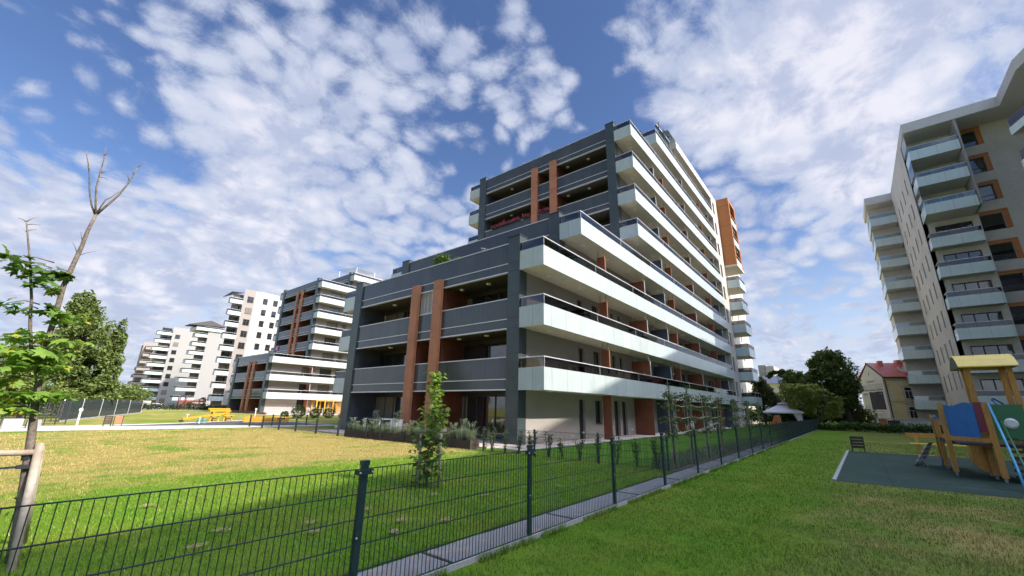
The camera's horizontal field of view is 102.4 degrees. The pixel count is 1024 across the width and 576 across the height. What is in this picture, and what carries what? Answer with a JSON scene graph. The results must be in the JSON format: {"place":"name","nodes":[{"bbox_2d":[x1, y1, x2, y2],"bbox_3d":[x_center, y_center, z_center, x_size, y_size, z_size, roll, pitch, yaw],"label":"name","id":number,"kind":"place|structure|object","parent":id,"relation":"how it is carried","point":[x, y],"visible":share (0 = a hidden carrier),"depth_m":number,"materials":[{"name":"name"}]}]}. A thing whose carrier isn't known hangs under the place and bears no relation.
{"place":"outdoors","nodes":[
{"label":"outdoors","id":0,"kind":"place"},
{"bbox_2d":[0,418,23,428],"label":"concrete block","id":1,"kind":"structure","parent":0,"point":[12,424],"depth_m":23.00,"materials":[{"name":"white concrete"}]},
{"bbox_2d":[127,342,157,388],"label":"apartment building","id":2,"kind":"structure","parent":0,"point":[141,367],"depth_m":175.01,"materials":[{"name":"beige paint"}]},
{"bbox_2d":[0,420,334,430],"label":"path","id":3,"kind":"structure","parent":0,"point":[81,427],"depth_m":26.61,"materials":[{"name":"grey concrete"}]},
{"bbox_2d":[138,327,197,406],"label":"apartment building","id":4,"kind":"structure","parent":0,"point":[169,356],"depth_m":151.84,"materials":[{"name":"grey paint"}]},
{"bbox_2d":[169,321,234,406],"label":"apartment building","id":5,"kind":"structure","parent":0,"point":[206,352],"depth_m":135.39,"materials":[{"name":"grey paint"}]},
{"bbox_2d":[260,414,338,414],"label":"neighbour patio","id":6,"kind":"structure","parent":0,"point":[291,414],"depth_m":65.53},
{"bbox_2d":[310,400,341,413],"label":"garden pergola","id":7,"kind":"object","parent":6,"relation":"on","point":[324,404],"visible":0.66,"depth_m":73.42,"materials":[{"name":"orange paint"}]},
{"bbox_2d":[374,417,384,432],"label":"ornamental grass","id":8,"kind":"object","parent":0,"point":[377,428],"depth_m":20.49,"materials":[{"name":"plant"}]},
{"bbox_2d":[388,418,401,433],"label":"ornamental grass","id":9,"kind":"object","parent":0,"point":[395,429],"depth_m":19.78,"materials":[{"name":"green plant"}]},
{"bbox_2d":[405,420,415,434],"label":"ornamental grass","id":10,"kind":"object","parent":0,"point":[408,431],"depth_m":18.96,"materials":[{"name":"plant"}]},
{"bbox_2d":[311,429,535,448],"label":"front terrace","id":11,"kind":"structure","parent":0,"point":[499,443],"depth_m":19.79,"materials":[{"name":"grey concrete"}]},
{"bbox_2d":[447,422,457,438],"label":"ornamental grass","id":12,"kind":"object","parent":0,"point":[451,434],"depth_m":17.31,"materials":[{"name":"plant"}]},
{"bbox_2d":[452,418,470,439],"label":"ornamental grass","id":13,"kind":"object","parent":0,"point":[460,435],"depth_m":16.97,"materials":[{"name":"green plant"}]},
{"bbox_2d":[461,421,480,439],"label":"ornamental grass","id":14,"kind":"object","parent":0,"point":[470,435],"depth_m":16.73,"materials":[{"name":"green plant"}]},
{"bbox_2d":[0,406,1023,575],"bbox_3d":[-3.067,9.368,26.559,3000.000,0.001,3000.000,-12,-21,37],"label":"ground","id":15,"kind":"structure","parent":0,"point":[176,416],"depth_m":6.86,"materials":[{"name":"green plant"}]},
{"bbox_2d":[0,343,37,373],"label":"deciduous tree","id":16,"kind":"object","parent":15,"relation":"on","point":[2,358],"visible":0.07,"depth_m":43.68,"materials":[{"name":"green plant"}]},
{"bbox_2d":[0,443,44,571],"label":"stake frame","id":17,"kind":"object","parent":15,"relation":"on","point":[34,468],"visible":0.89,"depth_m":4.28,"materials":[{"name":"brown wood"}]},
{"bbox_2d":[0,401,71,425],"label":"wire gate fence","id":18,"kind":"object","parent":15,"relation":"on","point":[47,412],"visible":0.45,"depth_m":27.90,"materials":[{"name":"grey metal"}]},
{"bbox_2d":[0,374,87,418],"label":"deciduous tree","id":19,"kind":"object","parent":15,"relation":"on","point":[46,387],"visible":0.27,"depth_m":36.51,"materials":[{"name":"green plant"}]},
{"bbox_2d":[0,289,128,416],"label":"poplar tree","id":20,"kind":"object","parent":15,"relation":"on","point":[106,367],"visible":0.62,"depth_m":42.75,"materials":[{"name":"green plant"}]},
{"bbox_2d":[0,148,141,563],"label":"staked sapling","id":21,"kind":"object","parent":15,"relation":"on","point":[35,396],"visible":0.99,"depth_m":4.54,"materials":[{"name":"green plant"}]},
{"bbox_2d":[57,399,143,421],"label":"screened fence","id":22,"kind":"object","parent":15,"relation":"on","point":[94,408],"visible":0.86,"depth_m":40.36,"materials":[{"name":"silver metal"}]},
{"bbox_2d":[110,382,146,400],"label":"deciduous tree","id":23,"kind":"object","parent":15,"relation":"on","point":[128,393],"visible":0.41,"depth_m":93.85,"materials":[{"name":"green plant"}]},
{"bbox_2d":[118,383,154,401],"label":"deciduous tree","id":24,"kind":"object","parent":15,"relation":"on","point":[144,391],"visible":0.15,"depth_m":118.32,"materials":[{"name":"green plant"}]},
{"bbox_2d":[142,402,208,409],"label":"hedge","id":25,"kind":"object","parent":15,"relation":"on","point":[151,406],"visible":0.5,"depth_m":85.57,"materials":[{"name":"green plant"}]},
{"bbox_2d":[177,394,206,409],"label":"climbing frame","id":26,"kind":"object","parent":15,"relation":"on","point":[185,401],"visible":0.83,"depth_m":93.73,"materials":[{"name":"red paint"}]},
{"bbox_2d":[89,421,322,426],"bbox_3d":[-24.285,10.731,32.589,11.800,0.001,13.800,-12,-21,37],"label":"play surface","id":27,"kind":"object","parent":15,"relation":"on","point":[232,423],"visible":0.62,"depth_m":32.80,"materials":[{"name":"rubber"}]},
{"bbox_2d":[179,412,229,423],"bbox_3d":[-24.421,10.336,32.743,0.410,0.874,4.122,-2,-17,12],"label":"seesaw","id":28,"kind":"object","parent":27,"relation":"on","point":[198,417],"visible":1,"depth_m":32.35,"materials":[{"name":"orange paint"}]},
{"bbox_2d":[208,408,233,420],"bbox_3d":[-26.531,11.526,37.412,1.200,1.127,1.870,-12,-21,37],"label":"picnic table","id":29,"kind":"object","parent":27,"relation":"on","point":[213,410],"visible":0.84,"depth_m":37.39,"materials":[{"name":"orange paint"}]},
{"bbox_2d":[243,417,288,421],"bbox_3d":[-22.878,12.244,38.366,3.810,0.400,2.852,12,-19,-32],"label":"sand box","id":30,"kind":"object","parent":27,"relation":"on","point":[246,419],"visible":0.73,"depth_m":37.12,"materials":[{"name":"yellow paint"}]},
{"bbox_2d":[198,404,226,409],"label":"hedge","id":31,"kind":"object","parent":15,"relation":"on","point":[209,406],"visible":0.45,"depth_m":88.99,"materials":[{"name":"green plant"}]},
{"bbox_2d":[215,410,266,414],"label":"edging wall","id":32,"kind":"structure","parent":15,"relation":"on","point":[251,412],"depth_m":68.72,"materials":[{"name":"white paint"}]},
{"bbox_2d":[207,289,281,406],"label":"apartment building","id":33,"kind":"structure","parent":15,"relation":"on","point":[256,330],"depth_m":102.22,"materials":[{"name":"beige paint"}]},
{"bbox_2d":[248,414,340,435],"bbox_3d":[-11.994,9.491,28.915,12.880,0.870,7.631,-12,-21,37],"label":"rail fence","id":34,"kind":"object","parent":15,"relation":"on","point":[295,425],"visible":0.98,"depth_m":26.02,"materials":[{"name":"grey metal"}]},
{"bbox_2d":[290,405,306,417],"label":"clipped bush","id":35,"kind":"object","parent":15,"relation":"on","point":[301,409],"visible":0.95,"depth_m":49.16,"materials":[{"name":"green plant"}]},
{"bbox_2d":[226,267,381,413],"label":"apartment building","id":36,"kind":"structure","parent":15,"relation":"on","point":[304,362],"depth_m":75.86,"materials":[{"name":"grey paint"}]},
{"bbox_2d":[309,407,320,417],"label":"clipped bush","id":37,"kind":"object","parent":15,"relation":"on","point":[314,415],"visible":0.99,"depth_m":50.16,"materials":[{"name":"green plant"}]},
{"bbox_2d":[322,407,334,417],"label":"clipped bush","id":38,"kind":"object","parent":15,"relation":"on","point":[325,414],"visible":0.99,"depth_m":50.95,"materials":[{"name":"green plant"}]},
{"bbox_2d":[365,418,381,439],"bbox_3d":[-6.857,6.961,20.351,1.250,1.005,0.050,-12,-21,37],"label":"metal frame","id":39,"kind":"object","parent":15,"relation":"on","point":[380,426],"visible":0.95,"depth_m":20.37,"materials":[{"name":"grey"}]},
{"bbox_2d":[344,430,478,448],"bbox_3d":[-5.154,7.056,19.379,9.400,0.338,0.530,-12,-21,37],"label":"planter box","id":40,"kind":"object","parent":15,"relation":"on","point":[463,444],"visible":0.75,"depth_m":18.83,"materials":[{"name":"brown wood"}]},
{"bbox_2d":[408,370,452,486],"bbox_3d":[-1.710,3.025,8.800,1.138,2.468,1.029,-12,-21,37],"label":"staked sapling","id":41,"kind":"object","parent":15,"relation":"on","point":[431,423],"visible":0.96,"depth_m":8.76,"materials":[{"name":"green plant"}]},
{"bbox_2d":[416,429,446,487],"bbox_3d":[-1.726,3.621,8.643,0.630,1.234,0.095,4,-16,-9],"label":"stake frame","id":42,"kind":"object","parent":15,"relation":"on","point":[421,431],"visible":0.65,"depth_m":8.70,"materials":[{"name":"brown wood"}]},
{"bbox_2d":[469,448,514,451],"bbox_3d":[-0.683,6.356,16.112,1.750,0.001,1.150,-12,-21,37],"label":"garden lawn corner","id":43,"kind":"object","parent":15,"relation":"on","point":[495,450],"visible":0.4,"depth_m":16.16,"materials":[{"name":"plant"}]},
{"bbox_2d":[322,471,677,575],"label":"strip grass","id":44,"kind":"structure","parent":15,"relation":"on","point":[390,557],"depth_m":4.89,"materials":[{"name":"green plant"}]},
{"bbox_2d":[332,119,762,444],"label":"apartment building","id":45,"kind":"structure","parent":15,"relation":"on","point":[603,296],"depth_m":27.72,"materials":[{"name":"grey paint"}]},
{"bbox_2d":[374,392,504,438],"bbox_3d":[-4.280,7.476,24.583,13.460,2.380,0.070,-12,-21,37],"label":"loggia window","id":46,"kind":"structure","parent":45,"relation":"in","point":[486,408],"depth_m":22.80,"materials":[{"name":"grey glass"}]},
{"bbox_2d":[380,337,506,366],"bbox_3d":[-4.231,4.844,25.352,13.460,2.705,0.070,-12,-21,37],"label":"loggia window","id":47,"kind":"structure","parent":45,"relation":"in","point":[490,348],"depth_m":23.96,"materials":[{"name":"grey glass"}]},
{"bbox_2d":[385,287,507,321],"bbox_3d":[-4.180,2.056,26.166,13.460,2.705,0.070,-12,-21,37],"label":"loggia window","id":48,"kind":"structure","parent":45,"relation":"in","point":[501,293],"depth_m":24.83,"materials":[{"name":"grey glass"}]},
{"bbox_2d":[432,253,462,264],"bbox_3d":[-3.808,-1.630,25.595,3.283,1.410,1.151,-12,-21,37],"label":"terrace shrub","id":49,"kind":"object","parent":45,"relation":"on","point":[443,258],"visible":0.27,"depth_m":25.87,"materials":[{"name":"green plant"}]},
{"bbox_2d":[490,216,521,229],"bbox_3d":[-0.630,-6.229,39.502,3.706,0.658,0.666,-12,-21,37],"label":"flower box","id":50,"kind":"object","parent":45,"relation":"attached to","point":[503,223],"visible":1,"depth_m":39.37,"materials":[{"name":"red metal"}]},
{"bbox_2d":[579,399,583,438],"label":"window","id":51,"kind":"structure","parent":45,"relation":"in","point":[580,401],"depth_m":23.11,"materials":[{"name":"grey glass"}]},
{"bbox_2d":[595,401,602,423],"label":"window","id":52,"kind":"structure","parent":45,"relation":"in","point":[597,403],"depth_m":24.69,"materials":[{"name":"grey glass"}]},
{"bbox_2d":[614,401,618,435],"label":"window","id":53,"kind":"structure","parent":45,"relation":"in","point":[615,402],"depth_m":26.49,"materials":[{"name":"grey glass"}]},
{"bbox_2d":[622,401,625,434],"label":"window","id":54,"kind":"structure","parent":45,"relation":"in","point":[623,402],"depth_m":27.34,"materials":[{"name":"grey"}]},
{"bbox_2d":[544,432,553,456],"bbox_3d":[1.294,5.378,14.252,0.429,0.977,0.354,1,-16,-1],"label":"young shrub","id":55,"kind":"object","parent":15,"relation":"on","point":[551,438],"visible":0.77,"depth_m":14.24,"materials":[{"name":"green plant"}]},
{"bbox_2d":[357,441,781,575],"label":"paved strip","id":56,"kind":"object","parent":15,"relation":"on","point":[653,482],"depth_m":5.26,"materials":[{"name":"grey concrete"}]},
{"bbox_2d":[143,484,632,575],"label":"grass clippings","id":57,"kind":"object","parent":56,"relation":"on","point":[395,530],"depth_m":5.11,"materials":[{"name":"green plant"}]},
{"bbox_2d":[0,418,819,575],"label":"wire fence","id":58,"kind":"object","parent":56,"relation":"on","point":[792,430],"visible":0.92,"depth_m":4.36,"materials":[{"name":"green metal"}]},
{"bbox_2d":[482,426,669,469],"bbox_3d":[1.647,5.242,13.654,7.071,0.950,0.150,-12,-21,37],"label":"garden fence","id":59,"kind":"object","parent":15,"relation":"on","point":[507,432],"visible":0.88,"depth_m":13.48,"materials":[{"name":"metal"}]},
{"bbox_2d":[162,462,1009,575],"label":"lawn weeds","id":60,"kind":"object","parent":15,"relation":"on","point":[604,541],"visible":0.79,"depth_m":6.01,"materials":[{"name":"green plant"}]},
{"bbox_2d":[651,434,770,470],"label":"rough grass","id":61,"kind":"structure","parent":15,"relation":"on","point":[700,453],"depth_m":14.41,"materials":[{"name":"green plant"}]},
{"bbox_2d":[656,383,681,468],"bbox_3d":[4.739,4.050,12.166,0.684,2.514,1.094,-12,-21,37],"label":"trellised tree","id":62,"kind":"object","parent":61,"relation":"on","point":[672,407],"visible":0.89,"depth_m":12.15,"materials":[{"name":"green plant"}]},
{"bbox_2d":[676,385,701,463],"bbox_3d":[5.745,4.428,13.373,0.717,2.500,1.040,-12,-21,37],"label":"trellised tree","id":63,"kind":"object","parent":61,"relation":"on","point":[688,408],"visible":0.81,"depth_m":13.37,"materials":[{"name":"green plant"}]},
{"bbox_2d":[694,393,716,457],"bbox_3d":[6.937,4.965,14.775,0.750,2.298,1.070,-12,-21,37],"label":"trellised tree","id":64,"kind":"object","parent":61,"relation":"on","point":[705,419],"visible":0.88,"depth_m":14.84,"materials":[{"name":"green plant"}]},
{"bbox_2d":[667,391,762,468],"bbox_3d":[9.331,5.851,17.539,0.137,2.230,15.123,-12,-21,37],"label":"bamboo trellis","id":65,"kind":"object","parent":61,"relation":"on","point":[703,420],"visible":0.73,"depth_m":14.08,"materials":[{"name":"brown wood"}]},
{"bbox_2d":[711,397,728,454],"bbox_3d":[8.172,5.410,16.138,0.658,2.252,1.096,-12,-21,37],"label":"trellised tree","id":66,"kind":"object","parent":61,"relation":"on","point":[719,409],"visible":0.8,"depth_m":16.18,"materials":[{"name":"green plant"}]},
{"bbox_2d":[727,399,743,443],"bbox_3d":[10.147,6.167,18.614,0.667,2.256,1.044,-12,-21,37],"label":"trellised tree","id":67,"kind":"object","parent":61,"relation":"on","point":[733,401],"visible":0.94,"depth_m":18.64,"materials":[{"name":"green plant"}]},
{"bbox_2d":[740,401,755,427],"bbox_3d":[11.963,6.862,20.859,0.683,2.243,1.303,-12,-21,37],"label":"trellised tree","id":68,"kind":"object","parent":61,"relation":"on","point":[747,418],"visible":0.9,"depth_m":20.83,"materials":[{"name":"green plant"}]},
{"bbox_2d":[751,402,765,434],"bbox_3d":[13.849,7.536,23.093,0.709,2.271,1.069,-12,-21,37],"label":"trellised tree","id":69,"kind":"object","parent":61,"relation":"on","point":[756,418],"visible":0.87,"depth_m":23.11,"materials":[{"name":"green plant"}]},
{"bbox_2d":[748,376,782,423],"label":"deciduous tree","id":70,"kind":"object","parent":15,"relation":"on","point":[770,397],"visible":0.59,"depth_m":52.31,"materials":[{"name":"green plant"}]},
{"bbox_2d":[763,401,806,424],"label":"gazebo","id":71,"kind":"object","parent":15,"relation":"on","point":[782,407],"visible":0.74,"depth_m":46.77,"materials":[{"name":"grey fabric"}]},
{"bbox_2d":[765,369,831,420],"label":"deciduous tree","id":72,"kind":"object","parent":15,"relation":"on","point":[792,377],"visible":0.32,"depth_m":48.87,"materials":[{"name":"green plant"}]},
{"bbox_2d":[769,391,853,422],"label":"deciduous tree","id":73,"kind":"object","parent":15,"relation":"on","point":[789,417],"visible":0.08,"depth_m":52.33,"materials":[{"name":"green plant"}]},
{"bbox_2d":[745,406,878,425],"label":"undergrowth","id":74,"kind":"object","parent":15,"relation":"on","point":[869,418],"visible":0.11,"depth_m":52.35,"materials":[{"name":"green plant"}]},
{"bbox_2d":[779,383,845,428],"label":"deciduous tree","id":75,"kind":"object","parent":15,"relation":"on","point":[803,395],"visible":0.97,"depth_m":45.60,"materials":[{"name":"green plant"}]},
{"bbox_2d":[804,346,863,428],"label":"deciduous tree","id":76,"kind":"object","parent":15,"relation":"on","point":[826,365],"visible":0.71,"depth_m":47.53,"materials":[{"name":"green plant"}]},
{"bbox_2d":[832,450,848,480],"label":"playground kerb","id":77,"kind":"structure","parent":15,"relation":"on","point":[836,474],"depth_m":12.59,"materials":[{"name":"concrete"}]},
{"bbox_2d":[851,400,867,422],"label":"deciduous tree","id":78,"kind":"object","parent":15,"relation":"on","point":[859,413],"visible":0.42,"depth_m":47.43,"materials":[{"name":"green plant"}]},
{"bbox_2d":[858,360,917,425],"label":"town house","id":79,"kind":"structure","parent":15,"relation":"on","point":[887,393],"depth_m":51.41,"materials":[{"name":"paint"}]},
{"bbox_2d":[903,387,911,398],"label":"window","id":80,"kind":"structure","parent":79,"relation":"in","point":[907,390],"depth_m":50.36,"materials":[{"name":"white"}]},
{"bbox_2d":[908,406,917,418],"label":"window","id":81,"kind":"structure","parent":79,"relation":"in","point":[913,414],"depth_m":49.69,"materials":[{"name":"white"}]},
{"bbox_2d":[817,420,989,435],"bbox_3d":[36.142,12.884,37.745,1.973,1.245,15.831,13,-20,-34],"label":"hedge","id":82,"kind":"object","parent":15,"relation":"on","point":[886,427],"visible":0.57,"depth_m":39.00,"materials":[{"name":"green plant"}]},
{"bbox_2d":[877,418,946,432],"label":"garden wall","id":83,"kind":"structure","parent":15,"relation":"on","point":[882,421],"depth_m":40.59,"materials":[{"name":"brick"}]},
{"bbox_2d":[836,451,1023,498],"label":"playground surface","id":84,"kind":"object","parent":15,"relation":"on","point":[895,470],"visible":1,"depth_m":11.50,"materials":[{"name":"green rubber"}]},
{"bbox_2d":[915,354,1023,488],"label":"climbing frame","id":85,"kind":"object","parent":84,"relation":"on","point":[971,419],"visible":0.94,"depth_m":11.36,"materials":[{"name":"yellow wood"}]},
{"bbox_2d":[1004,418,1018,428],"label":"bubble window","id":86,"kind":"structure","parent":85,"relation":"in","point":[1011,423],"depth_m":10.55,"materials":[{"name":"white"}]},
{"bbox_2d":[863,48,1023,434],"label":"apartment tower","id":87,"kind":"structure","parent":15,"relation":"on","point":[944,219],"depth_m":38.83,"materials":[{"name":"grey paint"}]},
{"bbox_2d":[927,193,963,203],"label":"window","id":88,"kind":"structure","parent":87,"relation":"in","point":[959,195],"depth_m":40.17,"materials":[{"name":"blue glass"}]},
{"bbox_2d":[935,221,972,231],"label":"window","id":89,"kind":"structure","parent":87,"relation":"in","point":[965,224],"depth_m":39.33,"materials":[{"name":"grey glass"}]},
{"bbox_2d":[943,250,982,260],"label":"window","id":90,"kind":"structure","parent":87,"relation":"in","point":[976,253],"depth_m":38.51,"materials":[{"name":"grey glass"}]},
{"bbox_2d":[961,131,978,147],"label":"window","id":91,"kind":"structure","parent":87,"relation":"in","point":[969,139],"depth_m":40.11,"materials":[{"name":"grey glass"}]},
{"bbox_2d":[952,280,992,290],"bbox_3d":[42.068,0.501,37.448,2.560,2.185,0.230,-12,-21,37],"label":"window","id":92,"kind":"structure","parent":87,"relation":"in","point":[987,283],"depth_m":37.68,"materials":[{"name":"grey glass"}]},
{"bbox_2d":[969,157,986,173],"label":"window","id":93,"kind":"structure","parent":87,"relation":"in","point":[977,165],"depth_m":39.30,"materials":[{"name":"grey"}]},
{"bbox_2d":[961,311,1003,322],"bbox_3d":[42.017,3.285,36.636,2.560,2.185,0.230,-12,-21,37],"label":"window","id":94,"kind":"structure","parent":87,"relation":"in","point":[988,316],"depth_m":36.86,"materials":[{"name":"grey glass"}]},
{"bbox_2d":[978,184,997,201],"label":"window","id":95,"kind":"structure","parent":87,"relation":"in","point":[987,193],"depth_m":38.49,"materials":[{"name":"blue"}]},
{"bbox_2d":[970,344,1014,354],"bbox_3d":[41.966,6.068,35.823,2.560,2.185,0.230,-12,-21,37],"label":"window","id":96,"kind":"structure","parent":87,"relation":"in","point":[1006,348],"depth_m":36.04,"materials":[{"name":"grey glass"}]},
{"bbox_2d":[979,213,1007,231],"bbox_3d":[44.128,-6.037,37.765,1.510,1.585,0.290,-12,-21,37],"label":"window","id":97,"kind":"structure","parent":87,"relation":"in","point":[996,221],"depth_m":37.83,"materials":[{"name":"grey glass"}]},
{"bbox_2d":[980,379,1023,389],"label":"window","id":98,"kind":"structure","parent":87,"relation":"in","point":[987,384],"depth_m":35.48,"materials":[{"name":"grey glass"}]},
{"bbox_2d":[989,242,1016,260],"bbox_3d":[44.076,-3.253,36.953,1.510,1.585,0.290,-12,-21,37],"label":"window","id":99,"kind":"structure","parent":87,"relation":"in","point":[1004,251],"depth_m":37.00,"materials":[{"name":"grey glass"}]},
{"bbox_2d":[999,273,1023,291],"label":"window","id":100,"kind":"structure","parent":87,"relation":"in","point":[1010,282],"depth_m":36.23,"materials":[{"name":"grey glass"}]},
{"bbox_2d":[1009,306,1023,324],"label":"window","id":101,"kind":"structure","parent":87,"relation":"in","point":[1017,313],"depth_m":35.60,"materials":[{"name":"grey glass"}]},
{"bbox_2d":[905,433,990,452],"bbox_3d":[18.973,6.767,17.774,2.780,0.845,0.460,-12,-21,37],"label":"park bench","id":102,"kind":"object","parent":15,"relation":"on","point":[915,436],"visible":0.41,"depth_m":18.38,"materials":[{"name":"wood"}]},
{"bbox_2d":[0,0,1023,408],"label":"sky","id":103,"kind":"structure","parent":0,"point":[279,145],"materials":[{"name":"blue"}]},
{"bbox_2d":[415,440,788,575],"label":"kerb grass","id":104,"kind":"structure","parent":0,"point":[521,543],"depth_m":6.17,"materials":[{"name":"green plant"}]},
{"bbox_2d":[493,427,730,450],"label":"side terrace","id":105,"kind":"structure","parent":0,"point":[540,446],"depth_m":20.50,"materials":[{"name":"grey concrete"}]},
{"bbox_2d":[535,427,785,467],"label":"garden lawn","id":106,"kind":"structure","parent":0,"point":[629,456],"depth_m":18.02,"materials":[{"name":"green plant"}]},
{"bbox_2d":[447,439,1023,575],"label":"grass","id":107,"kind":"structure","parent":0,"point":[768,566],"depth_m":5.81,"materials":[{"name":"green plant"}]},
{"bbox_2d":[849,436,865,451],"bbox_3d":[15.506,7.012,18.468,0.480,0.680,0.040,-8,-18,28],"label":"park bench","id":108,"kind":"object","parent":107,"relation":"on","point":[853,440],"visible":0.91,"depth_m":18.49,"materials":[{"name":"grey metal"}]},
{"bbox_2d":[758,365,778,375],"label":"tower block","id":109,"kind":"structure","parent":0,"point":[763,370],"depth_m":127.22,"materials":[{"name":"beige paint"}]},
{"bbox_2d":[762,376,784,405],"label":"house","id":110,"kind":"structure","parent":0,"point":[773,382],"depth_m":107.04,"materials":[{"name":"beige stone"}]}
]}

